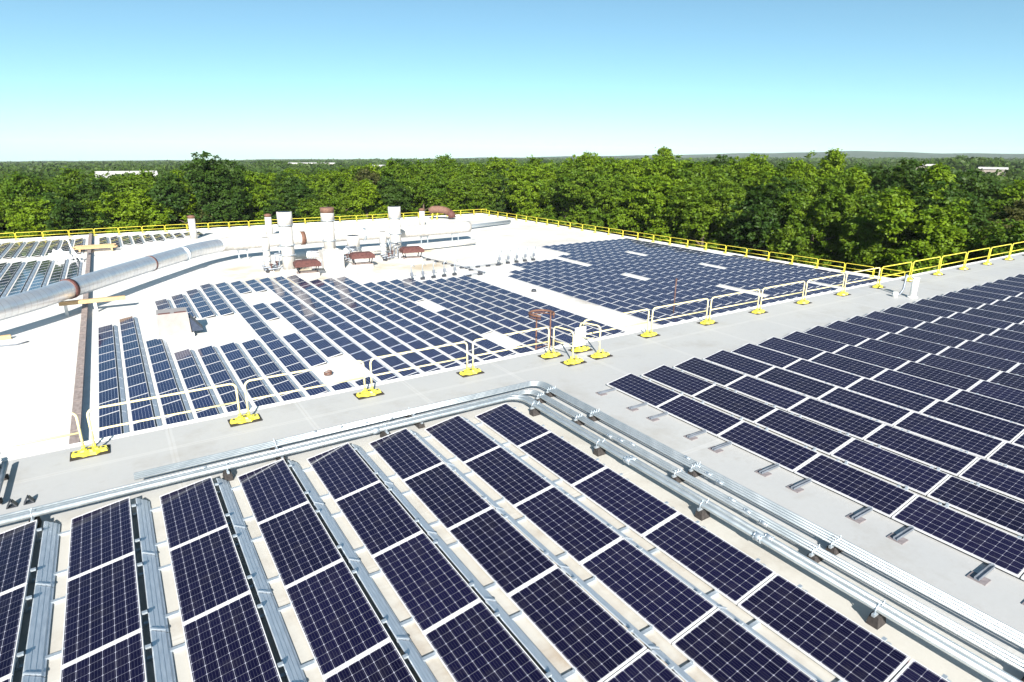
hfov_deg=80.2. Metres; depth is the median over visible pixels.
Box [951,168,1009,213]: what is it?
deciduous tree
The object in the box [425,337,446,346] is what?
solar panel
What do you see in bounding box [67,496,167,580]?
solar panel
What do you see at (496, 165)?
deciduous tree
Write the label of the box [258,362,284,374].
solar panel
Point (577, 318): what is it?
solar panel
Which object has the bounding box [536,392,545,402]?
conduit support
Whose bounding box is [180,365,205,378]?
solar panel
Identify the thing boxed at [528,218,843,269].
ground
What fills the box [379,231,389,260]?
exhaust stack
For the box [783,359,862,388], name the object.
solar panel
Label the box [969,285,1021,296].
solar panel
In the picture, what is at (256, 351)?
solar panel
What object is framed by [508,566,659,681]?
solar panel
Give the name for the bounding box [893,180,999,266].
deciduous tree
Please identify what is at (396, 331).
solar panel
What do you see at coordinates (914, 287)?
vent pipe
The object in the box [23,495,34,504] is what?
angle bracket
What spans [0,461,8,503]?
drain pipe
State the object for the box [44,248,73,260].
roof tarp
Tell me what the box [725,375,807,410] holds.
solar panel
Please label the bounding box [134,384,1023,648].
electrical conduit
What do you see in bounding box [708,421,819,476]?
solar panel
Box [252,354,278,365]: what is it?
solar panel
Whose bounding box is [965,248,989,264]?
guardrail section
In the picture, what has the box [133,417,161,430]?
solar panel
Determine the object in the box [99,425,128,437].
solar panel
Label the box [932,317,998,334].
solar panel
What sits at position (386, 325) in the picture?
solar panel
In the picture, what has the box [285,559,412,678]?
solar panel
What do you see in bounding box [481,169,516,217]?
deciduous tree
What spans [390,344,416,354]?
solar panel
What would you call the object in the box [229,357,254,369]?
solar panel
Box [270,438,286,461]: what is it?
conduit support
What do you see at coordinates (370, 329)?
solar panel
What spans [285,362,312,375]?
solar panel
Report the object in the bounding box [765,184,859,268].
deciduous tree
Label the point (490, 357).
solar panel
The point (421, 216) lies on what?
vent stub
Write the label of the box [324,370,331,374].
pipe coil
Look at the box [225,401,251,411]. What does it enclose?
solar panel
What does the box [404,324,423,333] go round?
solar panel
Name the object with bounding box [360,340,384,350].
solar panel
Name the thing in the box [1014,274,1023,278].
solar panel
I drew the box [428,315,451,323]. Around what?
solar panel
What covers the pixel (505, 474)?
solar panel
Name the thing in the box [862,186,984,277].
deciduous tree
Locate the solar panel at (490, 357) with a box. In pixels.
[482,355,498,360]
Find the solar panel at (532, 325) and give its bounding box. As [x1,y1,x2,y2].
[525,321,546,330]
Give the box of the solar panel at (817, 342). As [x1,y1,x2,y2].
[780,331,847,352]
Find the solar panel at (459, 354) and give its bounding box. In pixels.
[449,351,474,362]
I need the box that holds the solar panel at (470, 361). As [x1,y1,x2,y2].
[463,358,480,364]
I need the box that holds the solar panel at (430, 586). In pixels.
[372,531,497,634]
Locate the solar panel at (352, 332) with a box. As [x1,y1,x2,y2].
[343,327,366,336]
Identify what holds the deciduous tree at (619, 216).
on the ground
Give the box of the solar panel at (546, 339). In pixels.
[538,336,563,346]
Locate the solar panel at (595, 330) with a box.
[586,328,608,337]
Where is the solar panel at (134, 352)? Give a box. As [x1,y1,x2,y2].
[123,347,145,358]
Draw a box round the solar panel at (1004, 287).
[981,282,1023,292]
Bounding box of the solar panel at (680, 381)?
[641,365,715,396]
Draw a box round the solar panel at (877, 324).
[844,315,906,333]
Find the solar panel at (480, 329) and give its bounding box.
[469,325,494,334]
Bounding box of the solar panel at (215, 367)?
[205,361,230,374]
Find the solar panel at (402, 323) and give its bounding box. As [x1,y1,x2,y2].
[394,319,412,327]
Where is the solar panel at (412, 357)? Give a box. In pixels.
[400,352,426,363]
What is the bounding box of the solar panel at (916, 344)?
[877,332,948,354]
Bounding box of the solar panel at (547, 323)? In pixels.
[539,319,562,327]
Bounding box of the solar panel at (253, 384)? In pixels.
[240,375,268,389]
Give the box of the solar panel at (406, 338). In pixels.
[396,333,417,342]
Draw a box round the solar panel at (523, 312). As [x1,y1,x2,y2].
[513,309,531,316]
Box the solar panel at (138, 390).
[128,382,154,398]
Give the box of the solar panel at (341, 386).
[331,382,354,390]
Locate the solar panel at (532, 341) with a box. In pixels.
[522,339,546,349]
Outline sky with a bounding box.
[0,0,1023,161]
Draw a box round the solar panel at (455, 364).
[443,362,460,368]
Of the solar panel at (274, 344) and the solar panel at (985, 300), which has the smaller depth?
the solar panel at (985, 300)
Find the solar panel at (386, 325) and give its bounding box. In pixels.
[377,321,397,330]
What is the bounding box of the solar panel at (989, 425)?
[920,400,1023,442]
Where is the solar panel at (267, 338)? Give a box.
[260,333,282,342]
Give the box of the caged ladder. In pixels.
[528,309,554,349]
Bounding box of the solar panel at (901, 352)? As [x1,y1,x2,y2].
[856,338,929,361]
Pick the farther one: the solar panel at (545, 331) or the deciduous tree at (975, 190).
the deciduous tree at (975, 190)
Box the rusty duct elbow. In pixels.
[428,206,455,219]
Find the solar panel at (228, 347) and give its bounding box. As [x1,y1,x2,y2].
[220,342,242,353]
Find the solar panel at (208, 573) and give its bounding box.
[169,525,278,624]
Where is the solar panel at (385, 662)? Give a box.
[323,639,436,681]
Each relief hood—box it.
[293,258,320,277]
[349,251,374,268]
[399,246,423,261]
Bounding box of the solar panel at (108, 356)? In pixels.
[98,351,120,362]
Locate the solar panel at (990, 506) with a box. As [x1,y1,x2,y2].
[927,475,1023,537]
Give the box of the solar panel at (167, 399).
[159,388,187,404]
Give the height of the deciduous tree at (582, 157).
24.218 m
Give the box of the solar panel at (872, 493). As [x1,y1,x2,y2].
[786,454,916,523]
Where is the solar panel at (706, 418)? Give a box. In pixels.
[646,395,742,440]
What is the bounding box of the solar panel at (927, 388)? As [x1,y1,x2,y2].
[871,369,960,401]
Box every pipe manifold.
[262,252,282,272]
[298,250,318,269]
[344,246,356,260]
[380,242,400,260]
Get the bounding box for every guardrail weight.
[70,443,109,461]
[227,411,262,426]
[353,387,384,399]
[456,366,484,377]
[538,349,563,359]
[560,355,586,366]
[568,345,592,353]
[587,349,612,359]
[637,329,660,338]
[697,318,717,325]
[748,307,767,314]
[794,298,811,304]
[833,290,850,296]
[870,283,884,288]
[901,276,912,281]
[930,271,944,275]
[958,265,969,269]
[1002,256,1014,260]
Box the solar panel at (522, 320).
[511,316,533,324]
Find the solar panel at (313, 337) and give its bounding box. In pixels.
[305,332,327,342]
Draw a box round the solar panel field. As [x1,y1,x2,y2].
[0,231,882,347]
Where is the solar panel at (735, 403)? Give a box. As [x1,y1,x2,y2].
[693,385,776,422]
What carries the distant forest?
on the ground
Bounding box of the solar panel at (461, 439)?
[424,415,508,463]
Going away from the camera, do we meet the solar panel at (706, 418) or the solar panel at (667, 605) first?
the solar panel at (667, 605)
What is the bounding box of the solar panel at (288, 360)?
[278,354,304,366]
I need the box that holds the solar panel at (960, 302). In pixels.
[928,295,984,308]
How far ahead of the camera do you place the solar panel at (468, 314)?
50.31 m
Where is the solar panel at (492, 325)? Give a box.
[481,321,503,329]
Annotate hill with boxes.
[0,159,348,162]
[448,156,695,158]
[627,151,1023,158]
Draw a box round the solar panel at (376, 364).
[360,359,386,371]
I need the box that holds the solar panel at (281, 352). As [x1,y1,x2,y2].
[272,346,296,357]
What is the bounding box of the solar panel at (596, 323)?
[585,320,605,328]
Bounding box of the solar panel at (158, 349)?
[147,344,170,355]
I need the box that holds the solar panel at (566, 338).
[554,333,574,343]
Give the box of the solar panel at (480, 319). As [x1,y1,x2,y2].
[470,316,490,323]
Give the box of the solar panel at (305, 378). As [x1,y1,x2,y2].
[293,371,322,385]
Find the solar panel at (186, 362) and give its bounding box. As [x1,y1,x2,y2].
[177,357,201,369]
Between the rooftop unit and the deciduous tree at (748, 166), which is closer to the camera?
the rooftop unit
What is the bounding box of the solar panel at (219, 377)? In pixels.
[210,370,236,384]
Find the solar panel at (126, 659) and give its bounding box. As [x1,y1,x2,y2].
[60,630,185,681]
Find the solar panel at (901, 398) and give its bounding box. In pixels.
[846,378,937,413]
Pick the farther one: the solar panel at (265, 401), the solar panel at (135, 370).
the solar panel at (135, 370)
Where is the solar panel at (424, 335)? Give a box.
[414,330,436,340]
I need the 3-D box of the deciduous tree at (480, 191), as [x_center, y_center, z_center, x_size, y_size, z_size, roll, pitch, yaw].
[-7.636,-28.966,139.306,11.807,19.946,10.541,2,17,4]
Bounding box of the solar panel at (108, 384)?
[98,377,123,391]
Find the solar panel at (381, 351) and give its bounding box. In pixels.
[370,347,396,358]
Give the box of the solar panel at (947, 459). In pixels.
[864,424,978,475]
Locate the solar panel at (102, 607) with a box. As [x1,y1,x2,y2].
[61,552,179,667]
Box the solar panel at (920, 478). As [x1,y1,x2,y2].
[831,438,949,495]
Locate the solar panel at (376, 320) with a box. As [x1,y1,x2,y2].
[368,316,387,324]
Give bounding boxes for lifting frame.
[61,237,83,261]
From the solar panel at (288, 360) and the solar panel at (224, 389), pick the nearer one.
the solar panel at (224, 389)
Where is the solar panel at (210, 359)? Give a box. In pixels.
[201,353,225,364]
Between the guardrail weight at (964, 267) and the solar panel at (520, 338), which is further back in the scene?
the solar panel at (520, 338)
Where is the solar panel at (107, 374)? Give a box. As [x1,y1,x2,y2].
[98,367,122,381]
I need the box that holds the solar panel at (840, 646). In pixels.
[738,574,910,681]
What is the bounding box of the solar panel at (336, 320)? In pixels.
[327,316,349,324]
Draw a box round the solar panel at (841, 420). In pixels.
[788,397,884,439]
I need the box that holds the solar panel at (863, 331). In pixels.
[825,320,888,339]
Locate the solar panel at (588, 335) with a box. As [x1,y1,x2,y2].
[569,332,593,339]
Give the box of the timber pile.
[72,243,116,251]
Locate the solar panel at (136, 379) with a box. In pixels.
[127,372,152,386]
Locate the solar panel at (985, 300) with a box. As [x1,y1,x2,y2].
[942,291,997,303]
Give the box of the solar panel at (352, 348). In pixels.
[341,343,366,354]
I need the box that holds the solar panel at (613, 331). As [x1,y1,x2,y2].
[598,325,621,334]
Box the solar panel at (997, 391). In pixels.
[968,380,1023,406]
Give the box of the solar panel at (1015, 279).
[1003,276,1023,282]
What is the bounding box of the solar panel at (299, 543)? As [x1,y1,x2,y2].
[257,502,364,588]
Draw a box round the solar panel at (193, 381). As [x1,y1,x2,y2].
[183,374,210,388]
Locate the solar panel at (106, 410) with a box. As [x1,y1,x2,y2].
[99,398,126,416]
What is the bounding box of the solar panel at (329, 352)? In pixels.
[320,346,345,357]
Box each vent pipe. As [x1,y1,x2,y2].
[892,274,907,296]
[907,277,919,298]
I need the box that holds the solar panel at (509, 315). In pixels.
[499,311,519,318]
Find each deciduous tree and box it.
[0,172,45,186]
[0,177,16,237]
[0,187,20,236]
[0,197,74,238]
[1,171,79,235]
[32,192,111,234]
[51,166,118,188]
[67,182,115,209]
[71,177,125,223]
[80,189,155,233]
[106,168,157,220]
[111,175,184,228]
[141,192,197,231]
[146,151,235,228]
[165,169,189,182]
[179,196,218,228]
[180,178,202,195]
[188,158,253,227]
[208,185,274,226]
[239,179,266,221]
[241,171,281,202]
[243,183,297,222]
[258,184,314,223]
[270,172,322,222]
[278,167,315,192]
[292,193,354,222]
[295,172,314,186]
[309,170,344,208]
[312,168,339,191]
[316,176,359,214]
[336,165,382,216]
[339,162,381,182]
[342,178,387,220]
[351,166,380,213]
[364,176,412,218]
[379,157,430,216]
[379,158,412,204]
[400,171,449,217]
[407,158,448,213]
[419,178,470,215]
[428,154,461,171]
[440,161,464,175]
[442,162,483,213]
[454,170,504,214]
[461,162,504,212]
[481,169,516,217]
[485,157,520,211]
[501,163,557,220]
[505,165,557,221]
[506,169,525,219]
[522,155,566,221]
[537,173,585,226]
[552,151,602,224]
[555,158,621,233]
[562,154,606,214]
[577,172,632,234]
[595,156,636,234]
[603,174,667,239]
[613,157,648,235]
[621,159,673,238]
[634,174,698,243]
[641,160,654,238]
[642,156,689,243]
[644,146,674,163]
[662,178,747,250]
[672,158,743,239]
[675,155,707,166]
[692,163,721,239]
[696,154,734,237]
[706,170,767,249]
[714,176,806,257]
[718,160,759,190]
[720,152,773,176]
[744,164,777,189]
[754,161,789,256]
[755,169,826,259]
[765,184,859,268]
[778,167,862,264]
[782,161,834,185]
[783,148,847,180]
[826,165,870,266]
[834,157,932,270]
[834,207,911,276]
[837,163,871,257]
[849,188,923,266]
[857,164,889,190]
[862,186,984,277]
[890,161,936,179]
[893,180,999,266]
[910,162,972,214]
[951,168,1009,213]
[962,218,1023,263]
[968,198,1023,261]
[976,198,1021,228]
[989,179,1023,206]
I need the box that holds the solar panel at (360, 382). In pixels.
[354,376,377,385]
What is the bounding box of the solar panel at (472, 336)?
[462,332,483,341]
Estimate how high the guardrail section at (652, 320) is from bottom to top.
1.006 m
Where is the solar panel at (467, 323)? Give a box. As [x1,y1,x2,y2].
[457,319,478,328]
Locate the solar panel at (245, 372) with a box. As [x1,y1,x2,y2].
[234,366,261,379]
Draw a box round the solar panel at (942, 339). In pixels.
[897,327,966,347]
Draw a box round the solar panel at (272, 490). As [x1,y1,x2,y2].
[237,458,328,523]
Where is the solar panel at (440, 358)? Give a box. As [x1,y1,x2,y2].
[430,354,457,366]
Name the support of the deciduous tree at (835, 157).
on the ground
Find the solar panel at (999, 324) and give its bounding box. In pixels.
[948,312,1013,328]
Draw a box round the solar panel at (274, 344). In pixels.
[265,339,288,350]
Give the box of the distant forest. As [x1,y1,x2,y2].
[0,155,1023,198]
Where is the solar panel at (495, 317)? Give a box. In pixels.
[485,313,505,321]
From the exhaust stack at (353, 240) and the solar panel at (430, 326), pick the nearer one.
the solar panel at (430, 326)
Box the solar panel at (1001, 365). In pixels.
[938,347,1019,371]
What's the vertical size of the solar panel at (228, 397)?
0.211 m
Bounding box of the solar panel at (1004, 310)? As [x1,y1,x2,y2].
[978,304,1023,316]
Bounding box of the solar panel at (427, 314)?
[418,310,439,317]
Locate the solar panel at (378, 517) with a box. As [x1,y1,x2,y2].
[335,481,438,556]
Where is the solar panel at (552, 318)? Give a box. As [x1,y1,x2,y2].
[540,312,561,319]
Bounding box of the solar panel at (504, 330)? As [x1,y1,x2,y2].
[494,327,515,336]
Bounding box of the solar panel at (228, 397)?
[219,390,249,406]
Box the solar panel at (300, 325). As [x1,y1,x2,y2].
[291,321,311,329]
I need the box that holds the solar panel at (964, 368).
[917,354,1000,380]
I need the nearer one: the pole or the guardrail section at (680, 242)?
the pole
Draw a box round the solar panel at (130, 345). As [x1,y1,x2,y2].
[122,340,143,350]
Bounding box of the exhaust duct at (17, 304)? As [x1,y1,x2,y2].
[0,221,471,320]
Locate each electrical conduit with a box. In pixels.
[0,390,1023,663]
[0,394,1021,681]
[0,396,1010,681]
[3,391,1023,667]
[134,381,1023,636]
[134,382,1023,640]
[134,383,1023,643]
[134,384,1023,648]
[518,392,1023,672]
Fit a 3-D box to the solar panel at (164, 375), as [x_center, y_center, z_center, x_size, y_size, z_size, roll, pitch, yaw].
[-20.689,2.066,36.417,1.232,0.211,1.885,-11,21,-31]
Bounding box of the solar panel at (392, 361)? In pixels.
[380,355,407,367]
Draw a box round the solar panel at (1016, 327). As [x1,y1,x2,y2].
[1006,323,1023,332]
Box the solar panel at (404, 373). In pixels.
[392,363,420,376]
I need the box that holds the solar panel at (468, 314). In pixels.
[459,311,478,318]
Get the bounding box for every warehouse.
[95,171,157,177]
[288,162,334,164]
[978,167,1008,175]
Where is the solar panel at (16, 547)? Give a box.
[0,520,69,594]
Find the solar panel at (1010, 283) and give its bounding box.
[992,279,1023,287]
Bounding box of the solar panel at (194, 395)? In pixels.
[187,384,215,400]
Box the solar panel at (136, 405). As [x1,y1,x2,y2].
[129,393,157,410]
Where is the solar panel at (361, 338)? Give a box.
[351,333,374,343]
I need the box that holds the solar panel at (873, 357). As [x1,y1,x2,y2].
[833,345,908,370]
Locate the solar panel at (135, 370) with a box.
[125,363,149,376]
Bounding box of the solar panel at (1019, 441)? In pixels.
[1012,432,1023,446]
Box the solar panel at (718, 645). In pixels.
[672,608,841,681]
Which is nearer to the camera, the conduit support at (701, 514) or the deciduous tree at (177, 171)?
the conduit support at (701, 514)
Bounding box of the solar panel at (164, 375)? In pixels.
[154,368,179,382]
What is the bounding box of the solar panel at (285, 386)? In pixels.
[272,380,302,395]
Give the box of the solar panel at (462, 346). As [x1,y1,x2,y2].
[455,340,482,350]
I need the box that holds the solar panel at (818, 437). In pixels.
[754,409,853,454]
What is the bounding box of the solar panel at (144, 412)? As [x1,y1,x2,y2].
[131,404,160,423]
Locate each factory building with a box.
[0,213,892,457]
[0,252,1023,681]
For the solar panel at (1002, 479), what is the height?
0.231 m
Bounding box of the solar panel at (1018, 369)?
[1008,363,1023,375]
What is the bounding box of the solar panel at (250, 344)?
[241,339,263,350]
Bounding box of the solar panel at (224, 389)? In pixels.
[215,379,242,394]
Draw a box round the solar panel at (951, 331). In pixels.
[916,322,983,340]
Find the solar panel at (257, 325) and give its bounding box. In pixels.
[249,321,269,329]
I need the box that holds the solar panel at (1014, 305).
[991,300,1023,309]
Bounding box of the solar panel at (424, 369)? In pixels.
[413,359,441,372]
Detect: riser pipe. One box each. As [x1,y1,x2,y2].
[420,263,425,279]
[431,262,435,278]
[442,261,446,276]
[452,259,457,275]
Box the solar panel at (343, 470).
[307,442,395,501]
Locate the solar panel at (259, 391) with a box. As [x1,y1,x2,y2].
[247,385,276,401]
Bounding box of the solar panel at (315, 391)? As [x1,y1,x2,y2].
[302,380,330,395]
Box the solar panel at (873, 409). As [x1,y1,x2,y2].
[818,387,911,425]
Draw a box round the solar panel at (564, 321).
[553,317,575,325]
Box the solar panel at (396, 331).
[386,327,407,336]
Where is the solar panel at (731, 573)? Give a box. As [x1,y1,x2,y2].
[643,513,775,604]
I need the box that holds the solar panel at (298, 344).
[289,339,312,350]
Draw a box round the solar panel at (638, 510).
[572,467,678,536]
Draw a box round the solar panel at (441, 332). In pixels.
[431,327,452,336]
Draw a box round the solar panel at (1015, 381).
[989,371,1023,390]
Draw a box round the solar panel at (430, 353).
[418,347,442,358]
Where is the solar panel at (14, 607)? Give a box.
[0,584,65,680]
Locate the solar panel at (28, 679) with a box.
[0,675,44,681]
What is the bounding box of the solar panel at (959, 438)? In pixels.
[893,412,1004,458]
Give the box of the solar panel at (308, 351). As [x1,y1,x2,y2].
[296,346,320,357]
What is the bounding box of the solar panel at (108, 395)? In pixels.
[99,387,125,403]
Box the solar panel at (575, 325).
[568,322,591,329]
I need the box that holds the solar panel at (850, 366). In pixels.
[809,352,886,379]
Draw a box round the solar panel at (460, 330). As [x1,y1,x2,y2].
[450,326,471,335]
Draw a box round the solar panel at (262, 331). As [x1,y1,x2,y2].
[254,327,275,336]
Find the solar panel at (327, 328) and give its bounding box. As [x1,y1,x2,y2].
[317,324,338,333]
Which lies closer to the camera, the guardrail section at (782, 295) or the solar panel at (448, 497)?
the solar panel at (448, 497)
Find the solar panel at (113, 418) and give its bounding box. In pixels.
[99,410,128,430]
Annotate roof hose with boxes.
[0,341,28,346]
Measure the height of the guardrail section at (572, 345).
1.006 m
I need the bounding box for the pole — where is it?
[673,279,676,312]
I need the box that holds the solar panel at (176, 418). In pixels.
[165,413,193,424]
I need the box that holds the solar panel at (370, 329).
[361,325,380,334]
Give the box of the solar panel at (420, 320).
[410,316,430,324]
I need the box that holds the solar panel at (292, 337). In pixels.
[282,333,305,342]
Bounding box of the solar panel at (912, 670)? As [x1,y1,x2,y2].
[891,658,951,681]
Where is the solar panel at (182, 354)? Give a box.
[174,349,196,360]
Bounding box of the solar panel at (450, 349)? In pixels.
[438,343,461,354]
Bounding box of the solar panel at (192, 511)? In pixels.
[159,476,253,549]
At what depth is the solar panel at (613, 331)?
46.26 m
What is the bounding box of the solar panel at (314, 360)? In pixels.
[303,354,329,366]
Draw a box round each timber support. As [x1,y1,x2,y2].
[0,334,11,340]
[58,295,125,315]
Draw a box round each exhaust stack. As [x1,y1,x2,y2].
[261,237,273,271]
[276,211,296,274]
[308,207,344,270]
[345,235,363,261]
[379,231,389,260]
[387,206,404,257]
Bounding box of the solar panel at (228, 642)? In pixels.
[182,592,314,681]
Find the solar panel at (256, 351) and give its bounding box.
[247,346,270,357]
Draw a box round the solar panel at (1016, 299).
[1004,296,1023,303]
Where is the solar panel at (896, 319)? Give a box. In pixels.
[863,311,924,327]
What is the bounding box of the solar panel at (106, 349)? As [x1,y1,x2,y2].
[98,343,119,354]
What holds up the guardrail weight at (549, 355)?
on the factory building at (48, 476)
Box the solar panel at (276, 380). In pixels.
[265,371,293,384]
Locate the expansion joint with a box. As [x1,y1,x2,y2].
[69,233,91,443]
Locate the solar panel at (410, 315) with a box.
[401,311,419,319]
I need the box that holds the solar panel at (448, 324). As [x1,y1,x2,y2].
[439,320,459,329]
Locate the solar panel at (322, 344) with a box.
[312,339,335,349]
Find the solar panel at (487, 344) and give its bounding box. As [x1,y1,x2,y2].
[474,339,498,349]
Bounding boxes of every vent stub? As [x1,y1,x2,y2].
[186,215,197,238]
[264,214,272,233]
[419,208,424,224]
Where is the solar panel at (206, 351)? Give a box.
[197,345,219,356]
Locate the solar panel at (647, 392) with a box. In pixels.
[595,373,682,410]
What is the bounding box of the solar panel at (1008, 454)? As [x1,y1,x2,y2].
[987,442,1023,472]
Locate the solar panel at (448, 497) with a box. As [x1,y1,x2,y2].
[403,463,504,530]
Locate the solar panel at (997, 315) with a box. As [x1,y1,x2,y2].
[964,308,1023,323]
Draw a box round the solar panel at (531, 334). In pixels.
[524,330,546,339]
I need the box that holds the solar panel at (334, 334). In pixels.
[325,330,346,339]
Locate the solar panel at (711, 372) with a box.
[673,357,745,386]
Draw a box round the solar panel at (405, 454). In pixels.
[368,428,455,481]
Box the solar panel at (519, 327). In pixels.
[510,324,530,333]
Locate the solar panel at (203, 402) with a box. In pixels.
[192,395,221,412]
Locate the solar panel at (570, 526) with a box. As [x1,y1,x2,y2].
[514,486,632,564]
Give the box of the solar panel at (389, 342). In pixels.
[380,337,402,347]
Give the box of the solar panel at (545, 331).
[539,327,562,336]
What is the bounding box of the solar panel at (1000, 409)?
[945,390,1023,425]
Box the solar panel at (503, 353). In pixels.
[488,345,516,356]
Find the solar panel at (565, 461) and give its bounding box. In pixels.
[518,432,606,486]
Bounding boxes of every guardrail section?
[0,412,83,448]
[15,231,42,239]
[86,383,240,443]
[244,360,365,411]
[370,341,467,386]
[472,327,549,365]
[553,326,573,358]
[579,322,600,352]
[583,309,649,334]
[651,298,708,329]
[670,237,688,247]
[706,243,726,253]
[709,289,759,317]
[746,248,769,259]
[760,281,804,306]
[769,252,793,263]
[792,255,818,267]
[804,274,844,297]
[817,259,845,272]
[844,263,873,276]
[844,267,880,289]
[873,267,904,276]
[879,262,911,282]
[911,256,940,275]
[939,252,966,270]
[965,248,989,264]
[988,244,1011,260]
[1010,241,1023,255]
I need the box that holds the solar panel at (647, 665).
[604,649,695,681]
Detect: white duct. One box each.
[295,245,389,258]
[413,239,475,248]
[472,220,510,227]
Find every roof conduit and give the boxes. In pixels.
[424,257,484,272]
[463,263,502,268]
[463,272,485,276]
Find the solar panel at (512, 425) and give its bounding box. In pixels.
[475,403,550,447]
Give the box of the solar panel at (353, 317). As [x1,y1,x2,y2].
[345,314,363,321]
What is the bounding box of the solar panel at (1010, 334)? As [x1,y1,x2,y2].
[991,328,1023,341]
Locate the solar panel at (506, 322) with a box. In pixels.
[497,318,518,327]
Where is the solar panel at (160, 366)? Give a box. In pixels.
[151,360,176,372]
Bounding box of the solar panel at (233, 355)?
[224,349,248,361]
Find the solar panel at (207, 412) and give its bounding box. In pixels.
[196,407,223,417]
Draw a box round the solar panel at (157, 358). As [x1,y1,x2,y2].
[149,352,172,363]
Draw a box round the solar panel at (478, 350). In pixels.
[468,347,495,359]
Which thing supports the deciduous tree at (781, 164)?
on the ground
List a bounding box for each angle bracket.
[6,499,17,508]
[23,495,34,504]
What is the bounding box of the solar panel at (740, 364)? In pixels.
[703,350,773,377]
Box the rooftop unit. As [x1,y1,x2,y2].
[156,307,203,340]
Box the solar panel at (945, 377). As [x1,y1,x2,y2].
[895,361,981,390]
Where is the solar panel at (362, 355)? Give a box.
[350,350,376,362]
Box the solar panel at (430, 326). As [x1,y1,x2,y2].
[420,322,440,330]
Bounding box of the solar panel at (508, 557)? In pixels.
[448,507,570,596]
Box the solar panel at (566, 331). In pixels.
[555,325,574,334]
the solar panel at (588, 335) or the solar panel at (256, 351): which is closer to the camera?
the solar panel at (256, 351)
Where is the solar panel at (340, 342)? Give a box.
[332,336,355,347]
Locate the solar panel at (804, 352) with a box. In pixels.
[757,337,824,360]
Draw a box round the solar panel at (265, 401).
[254,396,279,406]
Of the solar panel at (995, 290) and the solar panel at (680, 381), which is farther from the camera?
the solar panel at (995, 290)
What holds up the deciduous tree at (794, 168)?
on the ground
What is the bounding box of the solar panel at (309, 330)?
[298,326,320,335]
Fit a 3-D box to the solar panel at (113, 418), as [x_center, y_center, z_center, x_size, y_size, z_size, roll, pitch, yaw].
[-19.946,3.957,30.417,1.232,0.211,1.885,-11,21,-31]
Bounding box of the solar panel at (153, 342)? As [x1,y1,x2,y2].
[146,338,167,347]
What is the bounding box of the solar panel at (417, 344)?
[406,339,430,349]
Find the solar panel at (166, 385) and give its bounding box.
[156,378,182,393]
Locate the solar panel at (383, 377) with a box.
[372,367,398,380]
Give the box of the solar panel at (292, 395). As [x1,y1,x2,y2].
[280,391,305,400]
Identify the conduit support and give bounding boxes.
[28,508,41,528]
[223,461,233,480]
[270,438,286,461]
[380,423,389,437]
[405,407,424,428]
[529,402,540,416]
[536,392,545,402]
[545,386,556,396]
[573,414,584,425]
[588,409,600,420]
[593,438,605,456]
[671,468,684,482]
[688,461,701,476]
[694,498,709,520]
[807,544,822,562]
[825,535,842,554]
[865,599,885,629]
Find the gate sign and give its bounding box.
[574,326,585,346]
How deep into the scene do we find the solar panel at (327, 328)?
46.04 m
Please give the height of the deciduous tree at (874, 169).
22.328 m
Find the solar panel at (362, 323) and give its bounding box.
[352,319,374,327]
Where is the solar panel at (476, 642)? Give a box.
[424,600,574,681]
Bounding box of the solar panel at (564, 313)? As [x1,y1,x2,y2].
[555,310,574,317]
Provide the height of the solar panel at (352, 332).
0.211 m
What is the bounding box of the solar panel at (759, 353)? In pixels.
[731,343,800,368]
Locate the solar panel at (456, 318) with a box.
[446,314,465,322]
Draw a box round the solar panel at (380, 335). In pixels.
[370,330,392,340]
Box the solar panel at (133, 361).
[124,355,147,367]
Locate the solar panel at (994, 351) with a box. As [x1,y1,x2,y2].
[956,340,1023,363]
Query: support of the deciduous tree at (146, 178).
on the ground
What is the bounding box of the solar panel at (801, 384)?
[755,367,836,399]
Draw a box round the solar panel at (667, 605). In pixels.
[580,538,726,643]
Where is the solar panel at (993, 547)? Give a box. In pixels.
[887,495,1023,585]
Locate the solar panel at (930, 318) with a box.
[881,306,940,322]
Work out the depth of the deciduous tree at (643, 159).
133.51 m
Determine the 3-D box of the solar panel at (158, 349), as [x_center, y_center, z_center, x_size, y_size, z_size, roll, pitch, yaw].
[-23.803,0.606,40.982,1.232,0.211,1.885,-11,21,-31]
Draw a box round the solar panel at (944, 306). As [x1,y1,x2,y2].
[913,299,970,312]
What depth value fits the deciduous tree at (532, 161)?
137.91 m
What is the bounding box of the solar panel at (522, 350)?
[511,344,533,353]
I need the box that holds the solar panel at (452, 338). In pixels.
[442,334,464,342]
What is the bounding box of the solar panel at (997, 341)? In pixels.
[975,334,1023,351]
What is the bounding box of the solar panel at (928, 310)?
[897,302,956,317]
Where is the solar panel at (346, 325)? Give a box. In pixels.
[335,321,355,330]
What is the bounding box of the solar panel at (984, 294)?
[956,288,1009,300]
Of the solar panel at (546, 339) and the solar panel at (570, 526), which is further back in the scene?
the solar panel at (546, 339)
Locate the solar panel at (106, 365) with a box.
[98,359,121,371]
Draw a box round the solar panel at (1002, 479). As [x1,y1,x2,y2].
[958,458,1023,501]
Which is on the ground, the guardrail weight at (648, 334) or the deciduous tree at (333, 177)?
the deciduous tree at (333, 177)
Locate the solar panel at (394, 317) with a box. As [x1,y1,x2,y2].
[385,314,406,321]
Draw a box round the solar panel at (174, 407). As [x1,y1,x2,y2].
[162,399,191,417]
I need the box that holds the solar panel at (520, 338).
[508,333,531,342]
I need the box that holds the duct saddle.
[238,249,247,259]
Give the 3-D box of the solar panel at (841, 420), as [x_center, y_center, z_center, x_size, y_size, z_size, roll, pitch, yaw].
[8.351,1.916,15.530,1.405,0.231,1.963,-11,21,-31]
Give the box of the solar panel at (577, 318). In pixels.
[567,314,587,322]
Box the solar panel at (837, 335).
[803,325,868,345]
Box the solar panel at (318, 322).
[310,318,330,327]
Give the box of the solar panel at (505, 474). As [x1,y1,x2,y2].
[464,446,563,507]

